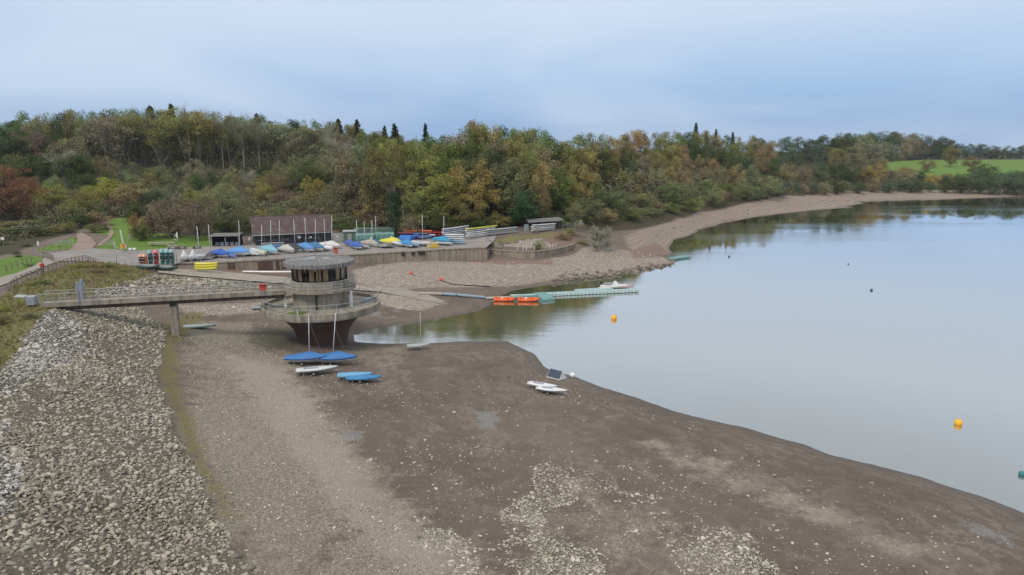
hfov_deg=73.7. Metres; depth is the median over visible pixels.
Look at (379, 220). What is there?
bush
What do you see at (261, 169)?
broadleaf tree
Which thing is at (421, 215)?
broadleaf tree
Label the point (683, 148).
broadleaf tree
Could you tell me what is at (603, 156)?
broadleaf tree
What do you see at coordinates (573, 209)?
woodland tree
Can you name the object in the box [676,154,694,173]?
broadleaf tree
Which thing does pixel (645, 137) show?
broadleaf tree
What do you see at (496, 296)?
gangway
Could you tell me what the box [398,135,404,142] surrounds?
woodland tree
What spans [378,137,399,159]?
broadleaf tree
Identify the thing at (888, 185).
bush
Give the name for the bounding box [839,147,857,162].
broadleaf tree
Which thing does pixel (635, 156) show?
broadleaf tree
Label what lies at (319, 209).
bush
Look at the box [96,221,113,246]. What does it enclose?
footpath
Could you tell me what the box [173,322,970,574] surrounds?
gravel
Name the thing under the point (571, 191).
broadleaf tree
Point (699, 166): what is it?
broadleaf tree
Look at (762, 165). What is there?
broadleaf tree
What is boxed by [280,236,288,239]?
window frame
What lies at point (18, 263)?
post fence
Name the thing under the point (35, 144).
broadleaf tree
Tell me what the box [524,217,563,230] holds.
rack canopy
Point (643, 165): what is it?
broadleaf tree
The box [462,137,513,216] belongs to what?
broadleaf tree
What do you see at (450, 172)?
broadleaf tree
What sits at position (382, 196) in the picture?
broadleaf tree
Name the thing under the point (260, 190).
bush
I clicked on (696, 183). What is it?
wood understorey
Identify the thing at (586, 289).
floating walkway
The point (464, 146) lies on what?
broadleaf tree
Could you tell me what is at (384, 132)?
conifer tree
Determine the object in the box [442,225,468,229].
racing hull
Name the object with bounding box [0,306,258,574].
riprap stones
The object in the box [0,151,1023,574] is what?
ground
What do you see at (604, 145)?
broadleaf tree
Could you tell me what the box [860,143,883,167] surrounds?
broadleaf tree
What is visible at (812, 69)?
sky
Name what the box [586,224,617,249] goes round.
bare shrub
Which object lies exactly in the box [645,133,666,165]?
broadleaf tree
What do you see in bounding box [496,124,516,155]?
broadleaf tree
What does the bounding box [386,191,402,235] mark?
columnar tree
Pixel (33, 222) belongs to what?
bush
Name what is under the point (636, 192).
bush
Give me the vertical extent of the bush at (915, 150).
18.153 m
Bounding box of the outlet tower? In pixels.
[260,255,379,345]
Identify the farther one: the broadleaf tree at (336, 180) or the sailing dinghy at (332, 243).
the broadleaf tree at (336, 180)
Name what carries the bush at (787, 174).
on the ground at (870, 523)
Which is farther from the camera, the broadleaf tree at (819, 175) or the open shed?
the broadleaf tree at (819, 175)
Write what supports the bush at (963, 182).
on the ground at (870, 523)
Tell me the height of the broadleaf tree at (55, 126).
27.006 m
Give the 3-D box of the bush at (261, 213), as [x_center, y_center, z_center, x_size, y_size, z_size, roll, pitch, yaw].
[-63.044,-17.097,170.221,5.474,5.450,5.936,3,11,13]
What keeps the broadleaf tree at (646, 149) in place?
on the ground at (870, 523)
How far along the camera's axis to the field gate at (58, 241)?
131.93 m
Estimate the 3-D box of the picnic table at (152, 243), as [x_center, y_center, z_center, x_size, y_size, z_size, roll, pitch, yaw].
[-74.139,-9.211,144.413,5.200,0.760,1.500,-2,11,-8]
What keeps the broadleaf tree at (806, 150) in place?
on the ground at (870, 523)
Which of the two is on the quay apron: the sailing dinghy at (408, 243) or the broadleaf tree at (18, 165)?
the sailing dinghy at (408, 243)
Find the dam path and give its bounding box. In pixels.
[0,258,53,285]
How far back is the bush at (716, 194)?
259.56 m
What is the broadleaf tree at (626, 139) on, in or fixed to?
on the ground at (870, 523)
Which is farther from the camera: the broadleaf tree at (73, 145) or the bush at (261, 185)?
the broadleaf tree at (73, 145)
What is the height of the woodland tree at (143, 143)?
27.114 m
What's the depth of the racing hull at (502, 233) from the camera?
161.12 m
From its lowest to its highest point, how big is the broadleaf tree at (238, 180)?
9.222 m
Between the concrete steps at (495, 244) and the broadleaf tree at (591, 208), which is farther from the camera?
the broadleaf tree at (591, 208)
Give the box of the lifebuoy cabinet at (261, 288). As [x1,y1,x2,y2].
[258,283,265,290]
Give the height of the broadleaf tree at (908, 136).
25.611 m
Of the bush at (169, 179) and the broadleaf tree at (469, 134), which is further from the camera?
the bush at (169, 179)
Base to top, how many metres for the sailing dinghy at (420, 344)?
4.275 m
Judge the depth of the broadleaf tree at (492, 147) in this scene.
176.24 m
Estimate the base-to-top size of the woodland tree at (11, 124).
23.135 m
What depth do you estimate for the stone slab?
48.83 m
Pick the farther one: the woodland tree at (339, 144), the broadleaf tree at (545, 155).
the woodland tree at (339, 144)
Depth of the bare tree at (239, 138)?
304.15 m
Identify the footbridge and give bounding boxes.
[38,279,284,336]
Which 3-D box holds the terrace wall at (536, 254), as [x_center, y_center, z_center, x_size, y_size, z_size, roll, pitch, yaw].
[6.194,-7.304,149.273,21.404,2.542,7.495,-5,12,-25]
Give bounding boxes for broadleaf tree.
[0,126,56,176]
[0,129,37,166]
[0,130,13,176]
[0,150,32,184]
[0,164,50,218]
[0,181,8,202]
[7,110,43,147]
[18,153,46,181]
[23,115,54,151]
[25,177,41,188]
[29,154,58,185]
[30,184,73,205]
[34,129,77,178]
[39,112,63,147]
[42,182,58,200]
[44,137,87,182]
[45,109,77,145]
[49,152,92,184]
[58,109,86,146]
[67,192,102,214]
[69,154,98,187]
[70,110,103,159]
[83,177,127,204]
[84,112,113,159]
[98,107,124,157]
[108,109,132,157]
[110,182,151,206]
[119,108,151,162]
[140,167,157,179]
[141,109,162,159]
[151,108,173,161]
[159,106,197,159]
[168,110,206,164]
[174,200,213,239]
[182,187,195,199]
[185,173,202,184]
[192,112,219,159]
[192,187,254,233]
[202,183,218,194]
[203,110,231,163]
[204,173,217,186]
[211,182,241,204]
[218,123,239,159]
[224,166,241,179]
[229,116,254,159]
[230,174,245,191]
[244,171,262,189]
[252,115,274,160]
[254,163,271,180]
[263,121,286,161]
[283,119,305,159]
[283,165,334,191]
[292,120,312,157]
[296,153,323,170]
[309,119,328,157]
[319,146,355,212]
[326,187,371,211]
[331,146,369,215]
[354,142,386,216]
[355,135,374,188]
[361,143,383,189]
[364,187,389,208]
[366,130,382,150]
[373,134,386,152]
[373,141,396,193]
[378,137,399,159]
[380,144,410,194]
[385,158,415,213]
[394,154,466,225]
[398,188,447,229]
[411,139,432,183]
[419,140,449,212]
[424,135,440,147]
[424,144,446,188]
[427,142,465,214]
[432,134,457,158]
[436,193,487,229]
[441,158,503,223]
[442,133,468,159]
[444,158,465,213]
[445,144,469,186]
[452,125,487,174]
[454,139,489,202]
[457,156,479,214]
[458,119,489,151]
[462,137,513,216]
[464,122,500,143]
[467,120,495,163]
[470,161,500,216]
[471,138,527,215]
[476,124,521,210]
[485,157,526,215]
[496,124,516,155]
[497,141,540,209]
[501,129,530,193]
[506,160,540,209]
[507,190,541,226]
[513,127,542,187]
[515,127,548,163]
[515,142,541,193]
[525,161,558,210]
[528,127,558,187]
[532,144,560,201]
[534,183,551,217]
[538,129,553,153]
[540,144,569,179]
[543,136,571,176]
[545,166,573,212]
[545,188,565,210]
[552,147,576,200]
[554,139,581,179]
[557,194,592,220]
[560,153,582,181]
[563,187,577,204]
[566,132,593,173]
[566,146,586,182]
[567,163,598,205]
[568,198,606,222]
[569,150,590,191]
[580,133,605,181]
[581,146,602,184]
[581,158,600,185]
[587,172,602,196]
[589,134,612,162]
[590,145,613,183]
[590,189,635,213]
[594,162,609,184]
[602,172,617,189]
[603,135,622,159]
[604,147,620,183]
[605,156,622,178]
[613,132,637,170]
[614,147,630,179]
[615,167,633,190]
[616,130,645,162]
[623,160,637,184]
[627,148,639,170]
[632,171,646,189]
[633,129,652,159]
[634,155,651,176]
[638,145,651,168]
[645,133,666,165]
[648,166,667,187]
[650,151,668,175]
[653,144,671,167]
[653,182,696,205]
[658,131,677,159]
[662,145,682,166]
[662,167,677,181]
[670,155,682,171]
[673,131,687,160]
[674,144,688,160]
[674,167,692,182]
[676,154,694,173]
[680,131,695,160]
[684,178,694,195]
[687,131,705,163]
[688,141,706,168]
[693,154,706,175]
[695,166,714,186]
[696,130,719,158]
[696,179,712,193]
[702,145,720,167]
[706,134,723,157]
[706,158,719,175]
[712,166,728,184]
[715,147,728,172]
[718,134,730,156]
[720,141,742,165]
[722,158,738,178]
[726,163,746,188]
[732,155,747,177]
[734,137,746,160]
[734,178,746,193]
[738,145,755,168]
[739,156,755,178]
[741,165,760,187]
[746,135,762,160]
[747,138,765,156]
[753,138,765,161]
[754,141,773,170]
[754,143,778,168]
[754,157,772,179]
[761,156,781,178]
[766,140,782,154]
[776,136,799,159]
[781,148,798,168]
[791,136,809,154]
[795,147,814,165]
[796,165,812,185]
[804,138,822,160]
[809,143,832,162]
[809,154,829,171]
[810,162,829,184]
[813,134,842,158]
[823,147,849,163]
[824,153,842,171]
[824,162,845,180]
[831,133,859,161]
[832,132,855,160]
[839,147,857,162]
[842,152,867,172]
[845,142,867,167]
[850,134,877,166]
[851,165,873,182]
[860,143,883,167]
[863,157,884,172]
[881,131,904,155]
[881,169,896,182]
[886,133,913,158]
[895,171,913,183]
[899,132,920,157]
[901,133,924,158]
[913,170,928,183]
[940,174,949,183]
[942,145,961,166]
[946,139,958,153]
[954,143,967,156]
[961,143,974,156]
[962,156,983,172]
[969,145,982,155]
[969,168,986,179]
[972,143,990,157]
[982,171,997,184]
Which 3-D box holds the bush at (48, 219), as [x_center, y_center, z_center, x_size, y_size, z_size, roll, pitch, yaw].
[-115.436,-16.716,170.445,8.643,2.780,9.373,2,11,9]
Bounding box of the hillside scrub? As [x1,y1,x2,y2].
[0,157,409,230]
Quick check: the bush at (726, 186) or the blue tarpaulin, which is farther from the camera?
the bush at (726, 186)
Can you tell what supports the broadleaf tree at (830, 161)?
on the ground at (870, 523)
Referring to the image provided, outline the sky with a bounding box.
[0,0,1023,152]
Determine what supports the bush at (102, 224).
on the ground at (870, 523)
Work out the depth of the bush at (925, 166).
490.68 m
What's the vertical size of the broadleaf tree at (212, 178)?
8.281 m
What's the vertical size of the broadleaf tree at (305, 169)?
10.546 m
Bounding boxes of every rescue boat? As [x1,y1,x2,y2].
[493,296,514,300]
[517,296,538,301]
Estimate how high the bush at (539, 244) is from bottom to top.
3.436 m
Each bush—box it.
[0,153,15,183]
[0,220,37,227]
[0,228,29,236]
[0,305,10,311]
[0,314,15,324]
[11,227,56,235]
[15,312,40,318]
[18,219,47,226]
[24,186,42,199]
[34,215,71,223]
[35,280,50,283]
[42,175,65,190]
[42,224,70,232]
[54,199,88,216]
[58,221,78,232]
[60,213,95,227]
[65,263,88,267]
[74,172,100,189]
[75,186,92,201]
[79,211,112,225]
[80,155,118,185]
[83,224,104,232]
[86,221,113,228]
[87,263,105,267]
[89,269,107,272]
[91,166,116,180]
[99,196,136,211]
[103,261,116,267]
[108,169,137,182]
[119,201,148,221]
[123,173,144,188]
[127,211,140,236]
[130,225,150,240]
[135,170,160,187]
[135,217,151,236]
[138,213,162,237]
[139,187,167,205]
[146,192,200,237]
[149,185,168,199]
[153,164,171,180]
[158,173,177,185]
[160,190,186,208]
[178,158,209,183]
[182,188,209,208]
[190,176,205,191]
[200,191,228,210]
[210,218,247,232]
[220,172,241,186]
[233,184,253,202]
[234,212,254,226]
[245,179,273,201]
[248,208,269,217]
[252,187,273,202]
[257,172,282,194]
[268,189,302,205]
[268,204,285,214]
[272,174,302,194]
[276,165,291,184]
[278,198,317,214]
[285,208,312,214]
[287,161,318,184]
[290,190,330,209]
[300,175,314,196]
[306,198,343,215]
[308,160,333,183]
[310,151,336,180]
[312,177,327,193]
[320,191,335,204]
[329,214,343,226]
[330,212,355,227]
[332,150,352,178]
[332,221,366,231]
[353,201,381,223]
[362,213,387,226]
[369,197,387,217]
[397,213,423,232]
[423,213,463,231]
[462,218,495,230]
[481,213,512,227]
[503,212,525,224]
[532,240,544,250]
[534,210,562,217]
[554,231,571,238]
[557,214,580,225]
[564,228,575,234]
[586,185,599,200]
[598,208,618,222]
[616,210,642,218]
[626,193,658,207]
[629,208,654,214]
[630,183,641,194]
[642,207,664,214]
[646,201,665,210]
[662,179,679,195]
[662,202,684,212]
[683,196,704,211]
[699,185,725,206]
[716,189,730,204]
[719,182,740,200]
[733,182,759,199]
[748,188,767,199]
[749,174,782,198]
[759,170,782,176]
[768,177,791,196]
[777,162,800,181]
[787,180,800,191]
[799,184,808,193]
[808,182,821,193]
[815,182,833,194]
[826,178,850,194]
[837,161,864,182]
[838,180,851,192]
[846,133,874,152]
[851,181,867,193]
[859,131,884,154]
[862,163,888,183]
[865,178,881,191]
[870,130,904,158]
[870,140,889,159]
[880,180,897,192]
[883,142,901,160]
[893,179,908,191]
[895,166,923,179]
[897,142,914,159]
[901,177,924,192]
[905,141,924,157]
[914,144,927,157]
[914,182,926,191]
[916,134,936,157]
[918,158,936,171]
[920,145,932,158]
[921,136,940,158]
[924,172,942,185]
[925,181,937,191]
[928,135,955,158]
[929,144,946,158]
[931,173,954,181]
[938,178,957,192]
[948,175,975,193]
[952,173,965,185]
[957,173,985,192]
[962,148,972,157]
[968,163,1000,174]
[969,171,995,193]
[980,174,1004,194]
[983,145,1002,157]
[991,170,1023,193]
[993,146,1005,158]
[1000,171,1023,194]
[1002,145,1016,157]
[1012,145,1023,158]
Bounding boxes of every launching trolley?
[302,369,340,375]
[352,379,382,383]
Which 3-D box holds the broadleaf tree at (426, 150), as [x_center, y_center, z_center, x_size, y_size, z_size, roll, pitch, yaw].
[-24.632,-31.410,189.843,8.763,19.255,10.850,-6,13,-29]
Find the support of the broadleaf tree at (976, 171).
on the ground at (870, 523)
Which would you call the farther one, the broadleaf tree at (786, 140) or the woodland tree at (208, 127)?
the broadleaf tree at (786, 140)
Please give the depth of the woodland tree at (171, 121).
304.94 m
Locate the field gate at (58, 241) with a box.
[54,240,73,246]
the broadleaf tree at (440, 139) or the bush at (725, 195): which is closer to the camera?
the broadleaf tree at (440, 139)
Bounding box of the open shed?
[210,233,242,245]
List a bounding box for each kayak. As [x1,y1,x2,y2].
[194,262,217,264]
[194,264,216,267]
[194,267,216,269]
[398,232,412,233]
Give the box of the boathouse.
[249,213,332,244]
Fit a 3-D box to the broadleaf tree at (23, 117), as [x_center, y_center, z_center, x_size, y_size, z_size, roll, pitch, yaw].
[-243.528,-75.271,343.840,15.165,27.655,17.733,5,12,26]
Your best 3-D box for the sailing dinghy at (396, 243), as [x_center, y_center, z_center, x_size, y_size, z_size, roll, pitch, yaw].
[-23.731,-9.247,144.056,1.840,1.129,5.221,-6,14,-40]
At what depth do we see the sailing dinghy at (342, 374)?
70.22 m
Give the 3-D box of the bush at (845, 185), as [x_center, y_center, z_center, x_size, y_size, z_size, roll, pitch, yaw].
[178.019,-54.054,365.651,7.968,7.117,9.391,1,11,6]
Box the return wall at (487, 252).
[485,248,489,259]
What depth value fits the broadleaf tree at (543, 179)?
179.46 m
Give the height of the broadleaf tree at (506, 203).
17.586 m
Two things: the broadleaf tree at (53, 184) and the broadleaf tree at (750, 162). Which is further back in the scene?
the broadleaf tree at (750, 162)
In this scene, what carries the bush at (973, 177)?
on the ground at (870, 523)
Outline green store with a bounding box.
[343,230,355,241]
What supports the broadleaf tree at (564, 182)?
on the ground at (870, 523)
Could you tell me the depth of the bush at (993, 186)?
379.23 m
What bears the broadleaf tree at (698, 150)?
on the ground at (870, 523)
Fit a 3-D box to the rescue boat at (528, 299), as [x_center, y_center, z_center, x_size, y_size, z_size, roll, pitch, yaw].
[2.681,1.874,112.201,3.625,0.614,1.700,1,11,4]
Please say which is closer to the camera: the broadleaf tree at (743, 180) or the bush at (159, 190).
the bush at (159, 190)
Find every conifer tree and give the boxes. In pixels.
[381,125,388,145]
[387,123,400,147]
[421,123,428,142]
[691,122,700,158]
[727,132,736,159]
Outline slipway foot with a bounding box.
[381,287,444,302]
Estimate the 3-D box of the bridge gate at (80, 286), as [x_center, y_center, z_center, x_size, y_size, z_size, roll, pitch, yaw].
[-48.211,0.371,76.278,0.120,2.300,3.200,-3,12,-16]
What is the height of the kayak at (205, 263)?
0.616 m
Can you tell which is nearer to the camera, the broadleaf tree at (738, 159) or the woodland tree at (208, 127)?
the woodland tree at (208, 127)
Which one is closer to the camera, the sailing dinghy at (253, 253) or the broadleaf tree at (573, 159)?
the sailing dinghy at (253, 253)
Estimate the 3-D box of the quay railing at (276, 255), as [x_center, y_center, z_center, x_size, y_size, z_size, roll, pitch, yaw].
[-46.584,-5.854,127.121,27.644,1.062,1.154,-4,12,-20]
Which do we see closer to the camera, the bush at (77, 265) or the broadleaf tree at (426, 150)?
the bush at (77, 265)
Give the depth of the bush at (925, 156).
642.88 m
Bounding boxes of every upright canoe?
[138,254,142,263]
[142,254,147,263]
[147,250,152,263]
[153,249,158,263]
[159,249,164,263]
[164,249,169,263]
[169,249,174,263]
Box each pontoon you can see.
[510,293,536,298]
[535,292,554,300]
[667,255,689,259]
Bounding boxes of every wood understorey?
[4,139,419,166]
[520,152,881,202]
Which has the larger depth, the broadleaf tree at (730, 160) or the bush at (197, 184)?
the broadleaf tree at (730, 160)
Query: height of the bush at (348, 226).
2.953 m
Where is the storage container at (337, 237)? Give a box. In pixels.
[333,234,342,240]
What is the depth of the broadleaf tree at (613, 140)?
243.03 m
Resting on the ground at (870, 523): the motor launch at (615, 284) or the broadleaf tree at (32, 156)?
the broadleaf tree at (32, 156)
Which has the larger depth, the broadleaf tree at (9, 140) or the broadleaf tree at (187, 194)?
the broadleaf tree at (9, 140)
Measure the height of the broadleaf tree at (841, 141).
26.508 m
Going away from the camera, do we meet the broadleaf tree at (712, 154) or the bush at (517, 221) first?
the bush at (517, 221)
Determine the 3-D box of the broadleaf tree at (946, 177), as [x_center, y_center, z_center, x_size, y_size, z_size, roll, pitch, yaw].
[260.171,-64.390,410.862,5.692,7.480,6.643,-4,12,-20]
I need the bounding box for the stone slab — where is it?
[445,479,459,481]
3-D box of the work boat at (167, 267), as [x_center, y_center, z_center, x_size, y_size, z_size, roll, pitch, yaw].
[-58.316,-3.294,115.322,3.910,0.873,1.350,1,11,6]
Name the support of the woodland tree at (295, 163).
on the ground at (870, 523)
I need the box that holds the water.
[354,197,1023,512]
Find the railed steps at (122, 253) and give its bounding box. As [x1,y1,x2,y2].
[114,242,131,264]
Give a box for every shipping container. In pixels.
[354,227,394,236]
[355,233,374,242]
[374,232,393,239]
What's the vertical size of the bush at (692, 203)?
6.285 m
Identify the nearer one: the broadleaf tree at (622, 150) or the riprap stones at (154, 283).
the riprap stones at (154, 283)
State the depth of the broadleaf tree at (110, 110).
343.66 m
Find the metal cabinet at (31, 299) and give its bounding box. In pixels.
[13,295,38,304]
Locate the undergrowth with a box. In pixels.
[0,174,1008,244]
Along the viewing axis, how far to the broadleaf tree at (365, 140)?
206.24 m
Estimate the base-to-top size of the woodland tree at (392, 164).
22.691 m
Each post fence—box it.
[0,255,34,272]
[6,255,97,291]
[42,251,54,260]
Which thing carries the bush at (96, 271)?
on the ground at (870, 523)
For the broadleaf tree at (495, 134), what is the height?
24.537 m
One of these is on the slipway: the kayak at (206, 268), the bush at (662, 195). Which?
the kayak at (206, 268)
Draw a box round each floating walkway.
[545,288,638,295]
[574,288,612,290]
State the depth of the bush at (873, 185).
373.23 m
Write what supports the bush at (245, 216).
on the ground at (870, 523)
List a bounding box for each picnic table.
[148,242,171,245]
[167,245,177,248]
[176,245,186,248]
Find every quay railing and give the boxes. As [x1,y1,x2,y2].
[180,249,336,262]
[355,243,436,251]
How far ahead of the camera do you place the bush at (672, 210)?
226.21 m
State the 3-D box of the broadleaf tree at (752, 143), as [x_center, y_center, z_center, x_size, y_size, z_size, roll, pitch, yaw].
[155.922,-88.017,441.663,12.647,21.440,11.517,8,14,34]
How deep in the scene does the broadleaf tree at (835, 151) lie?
465.83 m
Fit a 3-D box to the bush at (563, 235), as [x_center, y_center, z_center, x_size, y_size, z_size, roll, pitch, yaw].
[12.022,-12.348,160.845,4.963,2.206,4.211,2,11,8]
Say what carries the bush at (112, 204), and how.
on the ground at (870, 523)
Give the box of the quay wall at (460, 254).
[180,247,486,270]
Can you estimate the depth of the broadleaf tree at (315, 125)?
341.27 m
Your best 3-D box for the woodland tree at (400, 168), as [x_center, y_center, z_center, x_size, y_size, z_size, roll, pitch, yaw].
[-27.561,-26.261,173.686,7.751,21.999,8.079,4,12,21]
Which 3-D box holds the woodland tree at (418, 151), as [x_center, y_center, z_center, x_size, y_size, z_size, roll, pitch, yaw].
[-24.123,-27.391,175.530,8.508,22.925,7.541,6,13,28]
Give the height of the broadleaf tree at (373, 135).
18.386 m
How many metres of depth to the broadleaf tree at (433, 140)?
190.54 m
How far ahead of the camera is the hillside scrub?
200.17 m
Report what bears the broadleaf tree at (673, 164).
on the ground at (870, 523)
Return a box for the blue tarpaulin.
[399,235,412,240]
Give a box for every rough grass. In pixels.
[0,260,152,366]
[39,237,222,462]
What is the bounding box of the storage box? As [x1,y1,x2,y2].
[432,242,437,247]
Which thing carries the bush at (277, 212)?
on the ground at (870, 523)
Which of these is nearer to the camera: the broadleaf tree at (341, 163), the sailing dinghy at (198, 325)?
the sailing dinghy at (198, 325)
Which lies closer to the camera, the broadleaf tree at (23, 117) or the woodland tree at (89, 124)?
the woodland tree at (89, 124)
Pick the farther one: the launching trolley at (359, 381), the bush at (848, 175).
the bush at (848, 175)
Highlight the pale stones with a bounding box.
[259,371,1008,574]
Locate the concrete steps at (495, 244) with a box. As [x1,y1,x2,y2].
[487,238,502,247]
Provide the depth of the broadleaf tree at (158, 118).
342.46 m
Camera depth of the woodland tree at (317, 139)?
307.34 m
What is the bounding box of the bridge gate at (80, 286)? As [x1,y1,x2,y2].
[75,279,84,302]
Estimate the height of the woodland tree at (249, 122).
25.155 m
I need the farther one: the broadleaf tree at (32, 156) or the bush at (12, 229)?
the broadleaf tree at (32, 156)
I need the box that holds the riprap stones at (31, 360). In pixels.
[0,310,95,514]
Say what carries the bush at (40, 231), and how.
on the ground at (870, 523)
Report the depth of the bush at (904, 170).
432.90 m
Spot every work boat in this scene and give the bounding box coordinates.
[136,264,158,269]
[155,266,177,269]
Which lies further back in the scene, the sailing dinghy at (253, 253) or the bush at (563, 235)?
the bush at (563, 235)
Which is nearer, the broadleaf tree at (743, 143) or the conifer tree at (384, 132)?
the conifer tree at (384, 132)
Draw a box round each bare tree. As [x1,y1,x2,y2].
[40,148,91,186]
[96,114,123,164]
[121,104,157,166]
[174,105,207,165]
[179,113,192,165]
[203,110,233,169]
[218,112,257,170]
[240,169,257,198]
[243,116,272,167]
[318,120,340,150]
[320,136,356,157]
[349,136,368,148]
[573,222,585,236]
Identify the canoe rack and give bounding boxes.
[138,249,176,263]
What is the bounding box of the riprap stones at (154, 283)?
[95,275,278,296]
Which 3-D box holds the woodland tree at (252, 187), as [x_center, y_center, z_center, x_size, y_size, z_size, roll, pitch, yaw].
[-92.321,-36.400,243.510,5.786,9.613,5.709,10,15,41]
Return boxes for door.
[293,235,297,242]
[322,233,326,241]
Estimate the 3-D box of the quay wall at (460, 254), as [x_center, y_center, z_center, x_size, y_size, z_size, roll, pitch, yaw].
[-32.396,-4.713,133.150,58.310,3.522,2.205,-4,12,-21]
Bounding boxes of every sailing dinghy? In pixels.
[179,250,188,261]
[183,324,215,327]
[189,249,199,260]
[195,230,206,260]
[206,224,215,259]
[211,248,227,257]
[225,220,248,256]
[249,252,259,255]
[250,225,261,249]
[257,250,266,256]
[259,220,277,254]
[272,230,281,251]
[277,244,294,253]
[284,315,326,361]
[288,224,302,251]
[295,365,337,372]
[298,218,313,251]
[309,222,323,251]
[318,313,356,361]
[319,215,339,248]
[322,222,332,250]
[337,372,371,376]
[343,239,353,245]
[345,374,380,379]
[348,220,362,249]
[360,224,377,245]
[362,225,368,247]
[373,217,380,243]
[379,237,400,244]
[379,243,394,247]
[392,241,401,246]
[398,239,412,247]
[407,322,429,346]
[411,221,427,245]
[432,226,450,241]
[436,241,452,245]
[527,381,556,386]
[536,385,566,391]
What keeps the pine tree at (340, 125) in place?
on the ground at (870, 523)
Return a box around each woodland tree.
[4,120,21,134]
[66,180,75,189]
[72,122,99,156]
[82,115,113,163]
[84,114,133,167]
[110,117,148,169]
[116,113,146,166]
[117,174,127,184]
[134,115,172,165]
[142,115,180,168]
[149,116,182,169]
[171,116,196,170]
[171,161,185,184]
[184,110,215,166]
[190,118,219,164]
[205,165,216,177]
[216,115,249,166]
[235,166,246,177]
[241,123,263,164]
[242,118,254,151]
[244,172,259,197]
[252,123,279,168]
[263,122,291,165]
[271,161,284,176]
[282,131,304,170]
[282,165,298,180]
[287,154,300,181]
[291,125,322,163]
[305,128,326,156]
[320,132,350,164]
[323,121,341,149]
[335,134,353,150]
[343,123,356,149]
[344,142,371,217]
[354,129,366,144]
[373,138,400,215]
[389,141,417,221]
[397,140,422,216]
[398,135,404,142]
[402,136,428,209]
[516,150,538,172]
[565,202,588,230]
[778,155,788,166]
[793,154,806,169]
[842,153,859,168]
[880,159,889,176]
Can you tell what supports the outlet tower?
on the ground at (870, 523)
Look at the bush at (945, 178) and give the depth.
418.60 m
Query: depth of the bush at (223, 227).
157.64 m
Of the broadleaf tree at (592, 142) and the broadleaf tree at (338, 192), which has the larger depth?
the broadleaf tree at (592, 142)
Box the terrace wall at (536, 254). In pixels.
[490,244,573,258]
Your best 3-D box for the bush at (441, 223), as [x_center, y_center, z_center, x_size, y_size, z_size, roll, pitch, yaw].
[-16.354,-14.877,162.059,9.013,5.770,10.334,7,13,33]
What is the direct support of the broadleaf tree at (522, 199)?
on the ground at (870, 523)
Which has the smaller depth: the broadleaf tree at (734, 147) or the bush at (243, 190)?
the bush at (243, 190)
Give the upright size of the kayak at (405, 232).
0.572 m
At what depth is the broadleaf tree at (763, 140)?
443.90 m
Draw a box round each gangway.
[418,292,441,294]
[442,292,455,295]
[455,293,485,297]
[485,296,509,298]
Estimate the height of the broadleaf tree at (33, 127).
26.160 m
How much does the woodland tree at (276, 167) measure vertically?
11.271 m
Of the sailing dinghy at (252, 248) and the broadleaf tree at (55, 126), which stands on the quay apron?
the sailing dinghy at (252, 248)
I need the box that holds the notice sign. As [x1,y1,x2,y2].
[120,244,126,252]
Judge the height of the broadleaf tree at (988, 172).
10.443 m
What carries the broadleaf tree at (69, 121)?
on the ground at (870, 523)
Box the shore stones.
[178,247,668,315]
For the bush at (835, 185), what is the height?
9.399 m
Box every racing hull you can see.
[242,271,290,272]
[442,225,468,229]
[442,227,468,231]
[465,225,496,229]
[465,227,494,231]
[465,232,496,236]
[485,231,518,234]
[486,227,516,230]
[486,229,516,232]
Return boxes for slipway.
[157,269,382,291]
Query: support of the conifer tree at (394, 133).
on the ground at (870, 523)
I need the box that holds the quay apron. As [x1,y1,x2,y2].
[40,231,495,265]
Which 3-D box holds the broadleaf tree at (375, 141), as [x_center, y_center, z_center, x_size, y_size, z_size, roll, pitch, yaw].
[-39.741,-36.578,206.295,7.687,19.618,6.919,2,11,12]
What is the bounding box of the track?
[69,232,95,250]
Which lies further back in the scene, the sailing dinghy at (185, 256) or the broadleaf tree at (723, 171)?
the broadleaf tree at (723, 171)
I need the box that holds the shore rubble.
[649,194,863,244]
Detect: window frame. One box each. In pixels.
[258,236,265,240]
[270,236,276,240]
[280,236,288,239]
[291,266,346,282]
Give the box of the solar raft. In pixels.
[546,368,566,379]
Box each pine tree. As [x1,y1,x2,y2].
[141,106,171,153]
[151,103,184,153]
[244,113,274,156]
[327,118,352,153]
[348,119,365,153]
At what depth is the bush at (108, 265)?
107.21 m
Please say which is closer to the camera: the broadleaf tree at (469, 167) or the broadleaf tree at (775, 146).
the broadleaf tree at (469, 167)
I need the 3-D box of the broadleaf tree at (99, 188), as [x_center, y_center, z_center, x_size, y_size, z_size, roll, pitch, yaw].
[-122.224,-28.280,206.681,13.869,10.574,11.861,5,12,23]
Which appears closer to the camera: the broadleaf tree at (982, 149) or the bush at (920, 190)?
the bush at (920, 190)
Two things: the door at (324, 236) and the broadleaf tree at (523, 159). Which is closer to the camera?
the door at (324, 236)
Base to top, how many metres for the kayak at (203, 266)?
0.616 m
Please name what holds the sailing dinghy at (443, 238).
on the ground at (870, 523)
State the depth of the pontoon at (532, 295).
114.57 m
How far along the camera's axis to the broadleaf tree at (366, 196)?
173.81 m
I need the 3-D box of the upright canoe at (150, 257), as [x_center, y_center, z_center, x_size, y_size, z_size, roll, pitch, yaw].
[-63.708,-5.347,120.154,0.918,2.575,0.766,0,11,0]
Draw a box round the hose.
[443,281,489,286]
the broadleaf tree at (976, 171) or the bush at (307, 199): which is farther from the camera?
the broadleaf tree at (976, 171)
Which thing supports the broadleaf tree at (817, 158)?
on the ground at (870, 523)
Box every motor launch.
[600,281,627,287]
[619,285,632,287]
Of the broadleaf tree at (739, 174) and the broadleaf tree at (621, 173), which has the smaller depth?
the broadleaf tree at (621, 173)

